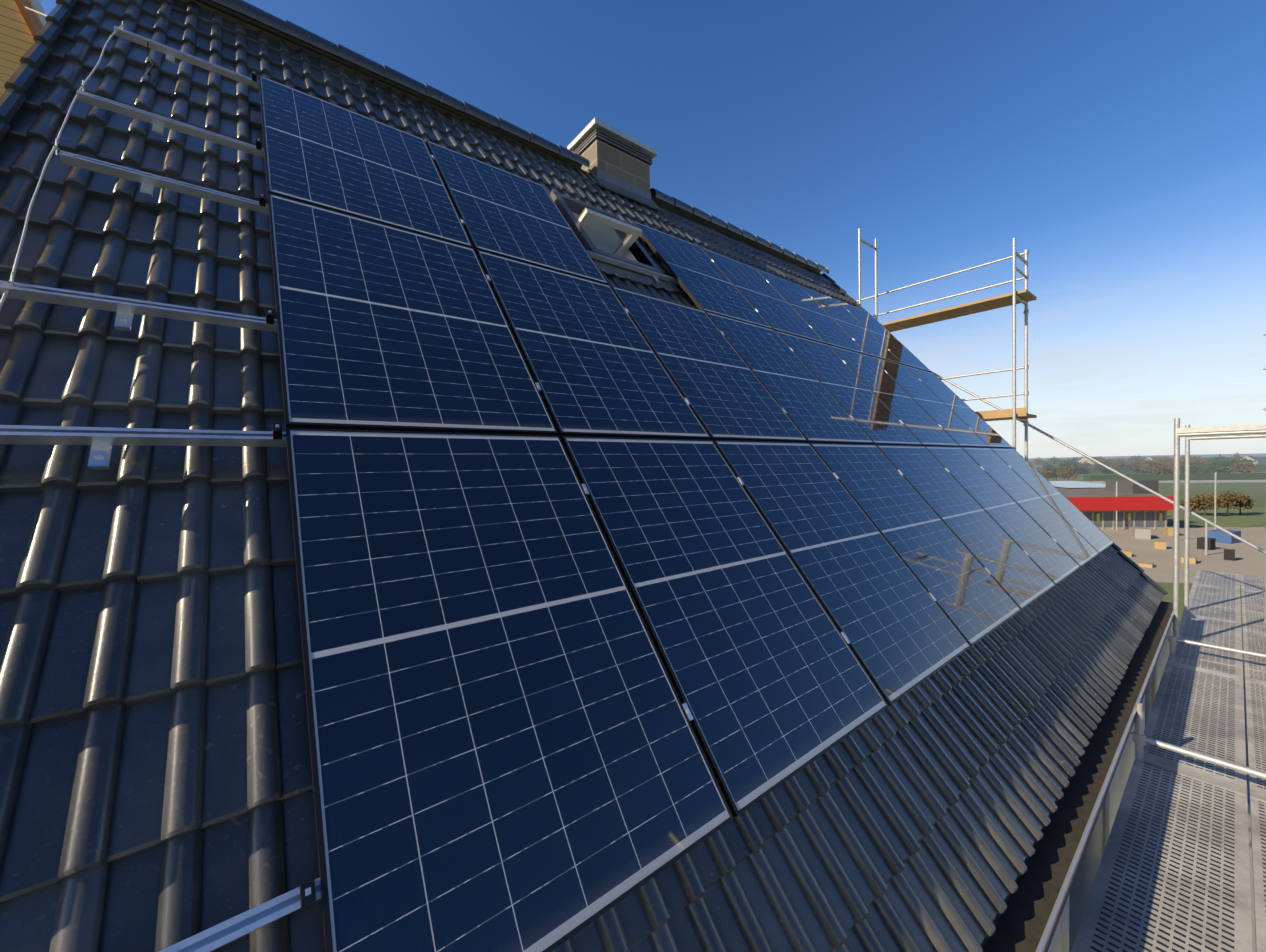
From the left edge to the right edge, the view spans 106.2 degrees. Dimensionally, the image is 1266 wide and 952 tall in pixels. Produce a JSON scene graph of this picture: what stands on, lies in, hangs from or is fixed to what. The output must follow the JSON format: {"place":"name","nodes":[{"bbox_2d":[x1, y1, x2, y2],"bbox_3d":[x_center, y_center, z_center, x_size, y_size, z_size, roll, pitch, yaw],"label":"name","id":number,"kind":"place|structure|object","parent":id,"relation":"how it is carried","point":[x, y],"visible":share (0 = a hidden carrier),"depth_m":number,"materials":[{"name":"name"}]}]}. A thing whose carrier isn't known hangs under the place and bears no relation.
{"place":"outdoors","nodes":[
{"label":"outdoors","id":0,"kind":"place"},
{"bbox_2d":[0,0,45,96],"bbox_3d":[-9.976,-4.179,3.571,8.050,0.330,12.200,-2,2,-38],"label":"neighbouring building","id":1,"kind":"structure","parent":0,"point":[21,25],"depth_m":4.45,"materials":[{"name":"beige wood"}]},
{"bbox_2d":[25,7,46,15],"bbox_3d":[-4.401,-3.432,3.524,2.381,1.444,0.012,0,2,36],"label":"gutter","id":2,"kind":"object","parent":1,"relation":"hanging from","point":[36,11],"visible":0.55,"depth_m":3.59,"materials":[{"name":"white metal"}]},
{"bbox_2d":[40,0,1265,457],"label":"sky","id":3,"kind":"structure","parent":0,"point":[1121,144],"materials":[{"name":"blue"}]},
{"bbox_2d":[1024,453,1265,460],"bbox_3d":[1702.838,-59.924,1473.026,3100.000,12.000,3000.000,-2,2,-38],"label":"hills","id":4,"kind":"structure","parent":0,"point":[1202,455],"depth_m":1415.58,"materials":[{"name":"green plant"}]},
{"bbox_2d":[1033,466,1265,688],"bbox_3d":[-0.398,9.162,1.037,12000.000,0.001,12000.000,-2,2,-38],"label":"ground","id":5,"kind":"structure","parent":0,"point":[1254,515],"depth_m":77.77,"materials":[{"name":"green plant"}]},
{"bbox_2d":[1031,457,1044,465],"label":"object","id":6,"kind":"object","parent":5,"relation":"on","point":[1037,461],"visible":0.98,"depth_m":442.88,"materials":[{"name":"grey"}]},
{"bbox_2d":[1039,470,1054,479],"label":"tree","id":7,"kind":"object","parent":5,"relation":"on","point":[1047,474],"visible":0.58,"depth_m":162.55,"materials":[{"name":"brown plant"}]},
{"bbox_2d":[1042,461,1054,470],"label":"tree","id":8,"kind":"object","parent":5,"relation":"on","point":[1047,466],"visible":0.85,"depth_m":266.97,"materials":[{"name":"green plant"}]},
{"bbox_2d":[1042,463,1063,480],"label":"tree","id":9,"kind":"object","parent":5,"relation":"on","point":[1054,470],"visible":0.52,"depth_m":167.65,"materials":[{"name":"green plant"}]},
{"bbox_2d":[1048,456,1059,464],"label":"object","id":10,"kind":"object","parent":5,"relation":"on","point":[1054,460],"visible":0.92,"depth_m":439.30,"materials":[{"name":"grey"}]},
{"bbox_2d":[1056,464,1079,480],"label":"tree","id":11,"kind":"object","parent":5,"relation":"on","point":[1067,472],"visible":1,"depth_m":161.67,"materials":[{"name":"brown plant"}]},
{"bbox_2d":[1057,458,1078,468],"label":"tree","id":12,"kind":"object","parent":5,"relation":"on","point":[1066,463],"visible":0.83,"depth_m":260.67,"materials":[{"name":"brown plant"}]},
{"bbox_2d":[1070,460,1082,471],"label":"tree","id":13,"kind":"object","parent":5,"relation":"on","point":[1076,464],"visible":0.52,"depth_m":262.94,"materials":[{"name":"green plant"}]},
{"bbox_2d":[1078,460,1093,466],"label":"house","id":14,"kind":"structure","parent":5,"relation":"on","point":[1084,464],"depth_m":284.66,"materials":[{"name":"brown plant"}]},
{"bbox_2d":[1079,457,1102,463],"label":"distant house","id":15,"kind":"structure","parent":5,"relation":"on","point":[1084,459],"depth_m":376.98,"materials":[{"name":"grey"}]},
{"bbox_2d":[1093,460,1108,473],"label":"tree","id":16,"kind":"object","parent":5,"relation":"on","point":[1100,467],"visible":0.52,"depth_m":260.04,"materials":[{"name":"brown plant"}]},
{"bbox_2d":[1098,459,1111,466],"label":"tree","id":17,"kind":"object","parent":5,"relation":"on","point":[1107,462],"visible":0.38,"depth_m":272.33,"materials":[{"name":"brown plant"}]},
{"bbox_2d":[1049,479,1173,528],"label":"red shop","id":18,"kind":"structure","parent":5,"relation":"on","point":[1098,505],"depth_m":59.93,"materials":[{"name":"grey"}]},
{"bbox_2d":[1108,457,1127,471],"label":"tree","id":19,"kind":"object","parent":5,"relation":"on","point":[1118,465],"visible":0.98,"depth_m":249.66,"materials":[{"name":"brown plant"}]},
{"bbox_2d":[1125,460,1140,473],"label":"tree","id":20,"kind":"object","parent":5,"relation":"on","point":[1132,465],"visible":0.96,"depth_m":247.37,"materials":[{"name":"brown plant"}]},
{"bbox_2d":[1128,454,1145,462],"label":"house","id":21,"kind":"structure","parent":5,"relation":"on","point":[1138,458],"depth_m":433.47,"materials":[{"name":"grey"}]},
{"bbox_2d":[1130,458,1146,473],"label":"tree","id":22,"kind":"object","parent":5,"relation":"on","point":[1143,462],"visible":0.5,"depth_m":254.87,"materials":[{"name":"brown plant"}]},
{"bbox_2d":[1028,457,1265,480],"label":"forest","id":23,"kind":"object","parent":5,"relation":"on","point":[1109,474],"visible":0.23,"depth_m":177.81,"materials":[{"name":"green plant"}]},
{"bbox_2d":[1141,459,1159,470],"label":"tree","id":24,"kind":"object","parent":5,"relation":"on","point":[1149,462],"visible":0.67,"depth_m":237.41,"materials":[{"name":"brown plant"}]},
{"bbox_2d":[1147,462,1169,474],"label":"tree","id":25,"kind":"object","parent":5,"relation":"on","point":[1157,469],"visible":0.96,"depth_m":175.77,"materials":[{"name":"brown plant"}]},
{"bbox_2d":[1146,456,1172,460],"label":"farm","id":26,"kind":"object","parent":5,"relation":"on","point":[1157,458],"visible":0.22,"depth_m":378.93,"materials":[{"name":"grey"}]},
{"bbox_2d":[1159,458,1171,462],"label":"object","id":27,"kind":"object","parent":5,"relation":"on","point":[1166,460],"visible":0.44,"depth_m":343.18,"materials":[{"name":"grey"}]},
{"bbox_2d":[1162,463,1173,473],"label":"tree","id":28,"kind":"object","parent":5,"relation":"on","point":[1170,471],"visible":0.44,"depth_m":185.80,"materials":[{"name":"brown plant"}]},
{"bbox_2d":[1164,457,1184,469],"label":"tree","id":29,"kind":"object","parent":5,"relation":"on","point":[1172,465],"visible":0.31,"depth_m":235.33,"materials":[{"name":"brown plant"}]},
{"bbox_2d":[1101,527,1265,584],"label":"gravel lot","id":30,"kind":"structure","parent":5,"relation":"on","point":[1250,560],"depth_m":44.42,"materials":[{"name":"beige gravel"}]},
{"bbox_2d":[1116,472,1216,554],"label":"lot poles","id":31,"kind":"object","parent":30,"relation":"on","point":[1206,527],"visible":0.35,"depth_m":57.01,"materials":[{"name":"grey metal"}]},
{"bbox_2d":[1121,526,1240,567],"bbox_3d":[53.183,6.596,46.479,26.163,1.200,7.774,-2,2,-38],"label":"yard clutter","id":32,"kind":"object","parent":30,"relation":"on","point":[1217,536],"visible":0.69,"depth_m":47.77,"materials":[{"name":"beige"}]},
{"bbox_2d":[1180,462,1203,473],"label":"tree","id":33,"kind":"object","parent":5,"relation":"on","point":[1193,468],"visible":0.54,"depth_m":173.12,"materials":[{"name":"green plant"}]},
{"bbox_2d":[1184,497,1205,512],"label":"tree","id":34,"kind":"object","parent":5,"relation":"on","point":[1194,507],"visible":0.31,"depth_m":72.94,"materials":[{"name":"brown plant"}]},
{"bbox_2d":[1190,456,1207,473],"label":"tree","id":35,"kind":"object","parent":5,"relation":"on","point":[1198,461],"visible":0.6,"depth_m":229.03,"materials":[{"name":"brown plant"}]},
{"bbox_2d":[1190,491,1223,515],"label":"tree","id":36,"kind":"object","parent":5,"relation":"on","point":[1202,500],"visible":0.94,"depth_m":71.62,"materials":[{"name":"brown plant"}]},
{"bbox_2d":[1201,466,1217,472],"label":"tree","id":37,"kind":"object","parent":5,"relation":"on","point":[1210,470],"visible":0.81,"depth_m":179.33,"materials":[{"name":"green plant"}]},
{"bbox_2d":[1203,457,1226,467],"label":"tree","id":38,"kind":"object","parent":5,"relation":"on","point":[1213,463],"visible":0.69,"depth_m":222.35,"materials":[{"name":"green plant"}]},
{"bbox_2d":[1205,493,1226,514],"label":"tree","id":39,"kind":"object","parent":5,"relation":"on","point":[1217,503],"visible":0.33,"depth_m":72.93,"materials":[{"name":"brown plant"}]},
{"bbox_2d":[1210,454,1228,472],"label":"tree","id":40,"kind":"object","parent":5,"relation":"on","point":[1223,461],"visible":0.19,"depth_m":225.07,"materials":[{"name":"green plant"}]},
{"bbox_2d":[1214,463,1233,472],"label":"tree","id":41,"kind":"object","parent":5,"relation":"on","point":[1222,469],"visible":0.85,"depth_m":178.53,"materials":[{"name":"green plant"}]},
{"bbox_2d":[1216,490,1246,515],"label":"tree","id":42,"kind":"object","parent":5,"relation":"on","point":[1228,500],"visible":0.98,"depth_m":70.78,"materials":[{"name":"brown plant"}]},
{"bbox_2d":[1224,455,1241,472],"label":"tree","id":43,"kind":"object","parent":5,"relation":"on","point":[1232,461],"visible":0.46,"depth_m":225.65,"materials":[{"name":"brown plant"}]},
{"bbox_2d":[1230,453,1241,459],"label":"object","id":44,"kind":"object","parent":5,"relation":"on","point":[1237,456],"visible":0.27,"depth_m":363.03,"materials":[{"name":"grey"}]},
{"bbox_2d":[1227,461,1254,472],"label":"tree","id":45,"kind":"object","parent":5,"relation":"on","point":[1242,467],"visible":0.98,"depth_m":172.52,"materials":[{"name":"brown plant"}]},
{"bbox_2d":[1229,492,1256,514],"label":"tree","id":46,"kind":"object","parent":5,"relation":"on","point":[1247,503],"visible":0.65,"depth_m":72.20,"materials":[{"name":"brown plant"}]},
{"bbox_2d":[1237,457,1258,466],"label":"house","id":47,"kind":"structure","parent":5,"relation":"on","point":[1244,459],"depth_m":225.77,"materials":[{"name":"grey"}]},
{"bbox_2d":[1240,456,1261,464],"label":"distant house","id":48,"kind":"structure","parent":5,"relation":"on","point":[1252,458],"depth_m":314.10,"materials":[{"name":"grey"}]},
{"bbox_2d":[1081,480,1265,482],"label":"road","id":49,"kind":"structure","parent":0,"point":[1200,481],"depth_m":159.24,"materials":[{"name":"grey asphalt"}]},
{"bbox_2d":[1244,689,1255,951],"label":"yard","id":50,"kind":"structure","parent":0,"point":[1251,882],"depth_m":11.00,"materials":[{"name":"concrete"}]},
{"bbox_2d":[857,228,1265,811],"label":"scaffold tubes","id":51,"kind":"object","parent":50,"relation":"on","point":[1140,739],"visible":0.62,"depth_m":6.76},
{"bbox_2d":[881,289,1036,420],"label":"scaffold planks","id":52,"kind":"object","parent":51,"relation":"on","point":[995,302],"visible":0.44,"depth_m":8.64,"materials":[{"name":"brown wood"}]},
{"bbox_2d":[1071,570,1265,951],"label":"scaffold deck","id":53,"kind":"structure","parent":51,"relation":"on","point":[1173,873],"depth_m":3.05,"materials":[{"name":"silver metal"}]},
{"bbox_2d":[982,598,1179,951],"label":"gutter","id":54,"kind":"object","parent":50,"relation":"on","point":[1046,901],"depth_m":2.68,"materials":[{"name":"grey metal"}]},
{"bbox_2d":[0,0,1167,594],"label":"trim","id":55,"kind":"structure","parent":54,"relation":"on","point":[24,76],"depth_m":2.82,"materials":[{"name":"black metal"}]},
{"bbox_2d":[0,21,153,309],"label":"cable","id":56,"kind":"object","parent":55,"relation":"attached to","point":[15,265],"visible":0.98,"depth_m":2.05,"materials":[{"name":"white plastic"}]},
{"bbox_2d":[195,0,828,273],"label":"ridge caps","id":57,"kind":"object","parent":55,"relation":"attached to","point":[257,17],"visible":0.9,"depth_m":5.15,"materials":[{"name":"ceramic"}]},
{"bbox_2d":[0,26,1077,951],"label":"mounting rails","id":58,"kind":"object","parent":55,"relation":"on","point":[102,442],"visible":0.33,"depth_m":1.73,"materials":[{"name":"metal"}]},
{"bbox_2d":[0,0,1163,951],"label":"roof tiles","id":59,"kind":"object","parent":55,"relation":"on","point":[156,789],"visible":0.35,"depth_m":1.68,"materials":[{"name":"black ceramic"}]},
{"bbox_2d":[546,190,674,291],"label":"roof window","id":60,"kind":"structure","parent":55,"relation":"in","point":[602,232],"depth_m":4.87,"materials":[{"name":"grey metal"}]},
{"bbox_2d":[567,118,659,210],"bbox_3d":[-0.258,-3.961,6.826,1.080,1.498,0.782,-2,2,-38],"label":"chimney","id":61,"kind":"object","parent":55,"relation":"on","point":[620,162],"visible":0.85,"depth_m":6.55,"materials":[{"name":"beige"}]},
{"bbox_2d":[258,74,1113,951],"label":"solar panel frames","id":62,"kind":"structure","parent":55,"relation":"attached to","point":[670,676],"depth_m":2.39,"materials":[{"name":"grey"}]},
{"bbox_2d":[261,76,469,244],"bbox_3d":[-1.882,-2.214,3.321,1.092,1.309,1.084,-2,2,-38],"label":"solar panel","id":63,"kind":"object","parent":62,"relation":"on","point":[323,152],"visible":1,"depth_m":3.23,"materials":[{"name":"blue glass"}]},
{"bbox_2d":[270,194,554,430],"bbox_3d":[-1.169,-0.868,2.478,1.092,1.309,1.084,-2,2,-38],"label":"solar panel","id":64,"kind":"object","parent":62,"relation":"on","point":[381,324],"visible":1,"depth_m":2.35,"materials":[{"name":"blue glass"}]},
{"bbox_2d":[290,430,729,951],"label":"solar panel","id":65,"kind":"object","parent":62,"relation":"on","point":[510,758],"visible":1,"depth_m":1.46,"materials":[{"name":"blue glass"}]},
{"bbox_2d":[428,141,606,282],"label":"solar panel","id":66,"kind":"object","parent":62,"relation":"on","point":[508,214],"visible":1,"depth_m":3.95,"materials":[{"name":"blue glass"}]},
{"bbox_2d":[479,251,707,435],"bbox_3d":[-0.280,-0.899,3.180,1.092,1.309,1.084,-2,2,-38],"label":"solar panel","id":67,"kind":"object","parent":62,"relation":"on","point":[596,365],"visible":1,"depth_m":3.08,"materials":[{"name":"blue glass"}]},
{"bbox_2d":[634,221,770,327],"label":"solar panel","id":68,"kind":"object","parent":62,"relation":"on","point":[710,286],"visible":1,"depth_m":5.37,"materials":[{"name":"blue glass"}]},
{"bbox_2d":[614,287,805,439],"bbox_3d":[0.609,-0.931,3.882,1.092,1.309,1.084,-2,2,-38],"label":"solar panel","id":69,"kind":"object","parent":62,"relation":"on","point":[725,391],"visible":1,"depth_m":3.80,"materials":[{"name":"blue glass"}]},
{"bbox_2d":[566,438,885,810],"bbox_3d":[0.431,0.448,2.339,1.092,1.309,1.085,-2,2,-38],"label":"solar panel","id":70,"kind":"object","parent":62,"relation":"on","point":[775,683],"visible":1,"depth_m":2.20,"materials":[{"name":"blue glass"}]},
{"bbox_2d":[703,248,823,341],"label":"solar panel","id":71,"kind":"object","parent":62,"relation":"on","point":[774,308],"visible":1,"depth_m":6.08,"materials":[{"name":"blue glass"}]},
{"bbox_2d":[707,312,871,441],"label":"solar panel","id":72,"kind":"object","parent":62,"relation":"on","point":[811,406],"visible":1,"depth_m":4.52,"materials":[{"name":"blue glass"}]},
{"bbox_2d":[757,269,866,353],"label":"solar panel","id":73,"kind":"object","parent":62,"relation":"on","point":[826,327],"visible":1,"depth_m":6.79,"materials":[{"name":"blue glass"}]},
{"bbox_2d":[717,441,968,700],"bbox_3d":[1.321,0.415,3.040,1.092,1.309,1.084,-2,2,-38],"label":"solar panel","id":74,"kind":"object","parent":62,"relation":"on","point":[902,633],"visible":1,"depth_m":2.94,"materials":[{"name":"blue glass"}]},
{"bbox_2d":[777,331,920,443],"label":"solar panel","id":75,"kind":"object","parent":62,"relation":"on","point":[868,411],"visible":1,"depth_m":5.23,"materials":[{"name":"blue glass"}]},
{"bbox_2d":[802,286,900,362],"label":"solar panel","id":76,"kind":"object","parent":62,"relation":"on","point":[855,329],"visible":1,"depth_m":7.50,"materials":[{"name":"blue glass"}]},
{"bbox_2d":[838,300,929,370],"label":"solar panel","id":77,"kind":"object","parent":62,"relation":"on","point":[888,340],"visible":1,"depth_m":8.20,"materials":[{"name":"blue glass"}]},
{"bbox_2d":[829,345,957,444],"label":"solar panel","id":78,"kind":"object","parent":62,"relation":"on","point":[914,417],"visible":1,"depth_m":5.94,"materials":[{"name":"blue glass"}]},
{"bbox_2d":[812,444,1018,643],"bbox_3d":[2.209,0.385,3.743,1.092,1.309,1.084,-2,2,-38],"label":"solar panel","id":79,"kind":"object","parent":62,"relation":"on","point":[971,596],"visible":1,"depth_m":3.66,"materials":[{"name":"blue glass"}]},
{"bbox_2d":[873,357,987,445],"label":"solar panel","id":80,"kind":"object","parent":62,"relation":"on","point":[947,419],"visible":1,"depth_m":6.65,"materials":[{"name":"blue glass"}]},
{"bbox_2d":[906,366,1010,446],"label":"solar panel","id":81,"kind":"object","parent":62,"relation":"on","point":[984,431],"visible":1,"depth_m":7.35,"materials":[{"name":"blue glass"}]},
{"bbox_2d":[878,446,1053,607],"bbox_3d":[3.098,0.353,4.445,1.092,1.309,1.085,-2,2,-38],"label":"solar panel","id":82,"kind":"object","parent":62,"relation":"on","point":[1015,571],"visible":1,"depth_m":4.38,"materials":[{"name":"blue glass"}]},
{"bbox_2d":[926,447,1078,582],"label":"solar panel","id":83,"kind":"object","parent":62,"relation":"on","point":[1042,548],"visible":1,"depth_m":5.09,"materials":[{"name":"blue glass"}]},
{"bbox_2d":[963,448,1097,565],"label":"solar panel","id":84,"kind":"object","parent":62,"relation":"on","point":[1077,547],"visible":1,"depth_m":5.79,"materials":[{"name":"blue glass"}]},
{"bbox_2d":[991,448,1112,551],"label":"solar panel","id":85,"kind":"object","parent":62,"relation":"on","point":[1084,526],"visible":1,"depth_m":6.50,"materials":[{"name":"blue glass"}]}
]}

